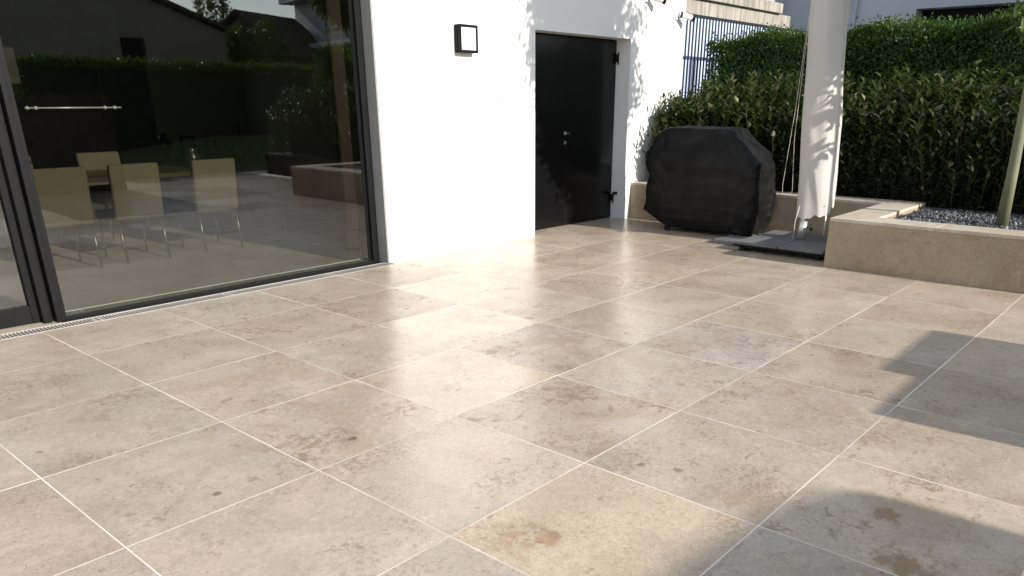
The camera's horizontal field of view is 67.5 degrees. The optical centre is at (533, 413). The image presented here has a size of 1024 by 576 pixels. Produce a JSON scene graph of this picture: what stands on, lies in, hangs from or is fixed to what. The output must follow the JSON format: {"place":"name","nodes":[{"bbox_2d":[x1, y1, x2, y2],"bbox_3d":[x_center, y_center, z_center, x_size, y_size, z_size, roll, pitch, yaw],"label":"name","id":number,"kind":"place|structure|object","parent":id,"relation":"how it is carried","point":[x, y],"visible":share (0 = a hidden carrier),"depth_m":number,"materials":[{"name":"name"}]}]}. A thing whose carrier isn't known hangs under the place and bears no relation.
{"place":"outdoors","nodes":[
{"label":"outdoors","id":0,"kind":"place"},
{"bbox_2d":[157,133,172,156],"bbox_3d":[-5.180,-3.751,10.718,0.240,0.310,0.240,18,28,37],"label":"vase","id":1,"kind":"object","parent":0,"point":[165,145],"visible":0.8,"depth_m":10.65,"materials":[{"name":"green glass"}]},
{"bbox_2d":[0,199,367,310],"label":"interior floor","id":2,"kind":"structure","parent":0,"point":[315,236],"depth_m":7.83,"materials":[{"name":"beige tile"}]},
{"bbox_2d":[0,156,65,246],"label":"dining chair","id":3,"kind":"object","parent":2,"relation":"on","point":[4,237],"visible":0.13,"depth_m":8.07,"materials":[{"name":"beige fabric"}]},
{"bbox_2d":[32,166,103,267],"bbox_3d":[-4.316,-1.768,6.955,0.563,0.901,0.450,18,28,37],"label":"dining chair","id":4,"kind":"object","parent":2,"relation":"on","point":[63,193],"visible":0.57,"depth_m":6.74,"materials":[{"name":"beige fabric"}]},
{"bbox_2d":[75,151,150,240],"bbox_3d":[-4.703,-2.442,8.596,0.563,0.901,0.450,18,28,37],"label":"dining chair","id":5,"kind":"object","parent":2,"relation":"on","point":[100,193],"visible":0.39,"depth_m":8.56,"materials":[{"name":"beige fabric"}]},
{"bbox_2d":[95,162,170,263],"bbox_3d":[-3.897,-1.951,7.403,0.563,0.901,0.450,18,28,37],"label":"dining chair","id":6,"kind":"object","parent":2,"relation":"on","point":[135,191],"visible":1,"depth_m":7.19,"materials":[{"name":"beige fabric"}]},
{"bbox_2d":[86,161,294,232],"bbox_3d":[-4.486,-2.028,7.778,0.960,0.755,4.200,18,28,37],"label":"dining table","id":7,"kind":"object","parent":2,"relation":"on","point":[244,169],"visible":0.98,"depth_m":8.79,"materials":[{"name":"brown wood"}]},
{"bbox_2d":[174,158,243,252],"bbox_3d":[-3.388,-2.174,7.950,0.563,0.901,0.450,18,28,37],"label":"dining chair","id":8,"kind":"object","parent":2,"relation":"on","point":[214,187],"visible":1,"depth_m":7.74,"materials":[{"name":"beige fabric"}]},
{"bbox_2d":[162,151,270,209],"bbox_3d":[-4.782,-3.458,11.337,0.440,0.700,1.680,18,28,37],"label":"sideboard","id":9,"kind":"object","parent":2,"relation":"on","point":[179,189],"visible":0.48,"depth_m":11.21,"materials":[{"name":"brown wood"}]},
{"bbox_2d":[180,136,194,154],"bbox_3d":[-4.985,-3.864,11.061,0.023,0.260,0.200,18,28,37],"label":"picture frame","id":10,"kind":"object","parent":9,"relation":"on","point":[187,141],"visible":0.76,"depth_m":11.03,"materials":[{"name":"black rubber"}]},
{"bbox_2d":[205,139,216,153],"bbox_3d":[-4.757,-3.937,11.318,0.023,0.200,0.150,18,28,37],"label":"picture frame","id":11,"kind":"object","parent":9,"relation":"on","point":[211,146],"visible":1,"depth_m":11.31,"materials":[{"name":"black rubber"}]},
{"bbox_2d":[184,148,200,167],"bbox_3d":[-3.749,-2.805,8.415,0.176,0.200,0.176,18,28,37],"label":"vase","id":12,"kind":"object","parent":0,"point":[191,154],"visible":0.77,"depth_m":8.35,"materials":[{"name":"green glass"}]},
{"bbox_2d":[227,141,246,163],"bbox_3d":[-3.433,-3.024,8.886,0.220,0.250,0.220,18,28,37],"label":"vase","id":13,"kind":"object","parent":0,"point":[237,151],"visible":0.92,"depth_m":8.82,"materials":[{"name":"green glass"}]},
{"bbox_2d":[0,217,632,333],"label":"threshold floor","id":14,"kind":"structure","parent":0,"point":[567,227],"depth_m":8.88,"materials":[{"name":"stone"}]},
{"bbox_2d":[0,218,1023,575],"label":"terrace","id":15,"kind":"structure","parent":0,"point":[634,396],"depth_m":3.73,"materials":[{"name":"stone"}]},
{"bbox_2d":[0,262,393,339],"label":"drain channel","id":16,"kind":"object","parent":15,"relation":"in","point":[136,311],"visible":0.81,"depth_m":5.90,"materials":[{"name":"grey metal"}]},
{"bbox_2d":[643,126,775,234],"bbox_3d":[2.043,-2.716,8.935,1.497,1.176,0.670,18,28,37],"label":"covered grill","id":17,"kind":"object","parent":15,"relation":"on","point":[714,178],"visible":1,"depth_m":8.64,"materials":[{"name":"black fabric"}]},
{"bbox_2d":[733,230,827,260],"bbox_3d":[2.775,-1.776,8.074,0.960,0.097,1.000,18,28,37],"label":"parasol base","id":18,"kind":"object","parent":15,"relation":"on","point":[814,245],"visible":0.81,"depth_m":7.91,"materials":[{"name":"grey stone"}]},
{"bbox_2d":[782,0,849,239],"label":"parasol","id":19,"kind":"object","parent":18,"relation":"on","point":[826,33],"visible":1,"depth_m":7.52,"materials":[{"name":"white fabric"}]},
{"bbox_2d":[629,181,1023,293],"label":"planter","id":20,"kind":"object","parent":15,"relation":"on","point":[870,235],"visible":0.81,"depth_m":6.78,"materials":[{"name":"stone"}]},
{"bbox_2d":[894,206,1023,230],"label":"gravel","id":21,"kind":"structure","parent":20,"relation":"on","point":[958,216],"depth_m":7.40,"materials":[{"name":"grey gravel"}]},
{"bbox_2d":[995,0,1023,226],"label":"tree","id":22,"kind":"object","parent":21,"relation":"on","point":[1005,204],"visible":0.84,"depth_m":6.77,"materials":[{"name":"green plant"}]},
{"bbox_2d":[713,235,746,245],"bbox_3d":[2.228,-1.903,8.447,0.340,0.044,0.400,18,28,37],"label":"loose slab","id":23,"kind":"object","parent":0,"point":[728,240],"depth_m":8.38,"materials":[{"name":"grey stone"}]},
{"bbox_2d":[768,0,1023,39],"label":"neighbour building","id":24,"kind":"structure","parent":0,"point":[797,11],"depth_m":14.19,"materials":[{"name":"grey paint"}]},
{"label":"lawn","id":25,"kind":"structure","parent":0,"visible":0},
{"bbox_2d":[0,0,685,328],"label":"house","id":26,"kind":"structure","parent":25,"relation":"on","point":[529,118],"depth_m":9.09,"materials":[{"name":"white paint"}]},
{"bbox_2d":[3,47,20,83],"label":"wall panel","id":27,"kind":"structure","parent":26,"relation":"attached to","point":[12,64],"depth_m":8.83,"materials":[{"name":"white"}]},
{"bbox_2d":[11,1,120,109],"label":"pendant lamp","id":28,"kind":"object","parent":26,"relation":"hanging from","point":[37,108],"visible":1,"depth_m":7.09,"materials":[{"name":"white"}]},
{"bbox_2d":[323,0,360,258],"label":"curtain","id":29,"kind":"object","parent":26,"relation":"hanging from","point":[332,13],"visible":1,"depth_m":6.99,"materials":[{"name":"fabric"}]},
{"bbox_2d":[454,24,477,53],"bbox_3d":[-0.645,-3.589,7.348,0.081,0.244,0.244,18,28,37],"label":"wall lamp","id":30,"kind":"object","parent":26,"relation":"attached to","point":[466,38],"visible":1,"depth_m":7.31,"materials":[{"name":"metal"}]},
{"bbox_2d":[535,32,618,229],"bbox_3d":[0.450,-3.355,9.220,0.190,2.137,1.788,18,28,37],"label":"double door","id":31,"kind":"structure","parent":26,"relation":"in","point":[575,76],"depth_m":9.24,"materials":[{"name":"black metal"}]},
{"bbox_2d":[645,0,666,4],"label":"wall spotlight","id":32,"kind":"object","parent":26,"relation":"attached to","point":[662,1],"depth_m":9.33,"materials":[{"name":"white plastic"}]},
{"bbox_2d":[675,7,695,21],"bbox_3d":[1.963,-5.144,9.883,0.266,0.176,0.095,-1,22,-4],"label":"wall spotlight","id":33,"kind":"object","parent":26,"relation":"attached to","point":[683,15],"depth_m":9.87,"materials":[{"name":"white plastic"}]},
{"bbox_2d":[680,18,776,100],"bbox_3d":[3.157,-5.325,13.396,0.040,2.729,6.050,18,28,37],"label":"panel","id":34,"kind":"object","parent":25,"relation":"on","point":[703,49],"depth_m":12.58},
{"bbox_2d":[686,0,790,28],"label":"concrete parapet","id":35,"kind":"structure","parent":34,"relation":"on","point":[764,12],"depth_m":13.24,"materials":[{"name":"beige concrete"}]},
{"bbox_2d":[682,13,805,102],"bbox_3d":[3.759,-4.938,12.643,0.095,2.585,5.740,18,28,37],"label":"bar fence","id":36,"kind":"object","parent":25,"relation":"on","point":[716,19],"visible":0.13,"depth_m":10.81,"materials":[{"name":"metal"}]},
{"bbox_2d":[925,204,1023,215],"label":"hedge bed","id":37,"kind":"object","parent":25,"relation":"on","point":[981,210],"depth_m":8.02,"materials":[{"name":"soil"}]},
{"bbox_2d":[649,88,738,140],"bbox_3d":[1.974,-3.425,9.809,1.184,1.392,0.778,18,28,37],"label":"laurel shrub","id":38,"kind":"object","parent":37,"relation":"on","point":[667,124],"visible":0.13,"depth_m":9.75,"materials":[{"name":"green plant"}]},
{"bbox_2d":[642,60,1023,213],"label":"laurel hedge","id":39,"kind":"object","parent":37,"relation":"on","point":[955,152],"visible":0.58,"depth_m":8.32,"materials":[{"name":"green plant"}]},
{"bbox_2d":[703,2,1023,127],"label":"clipped hedge","id":40,"kind":"object","parent":37,"relation":"on","point":[928,46],"visible":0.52,"depth_m":9.14,"materials":[{"name":"green plant"}]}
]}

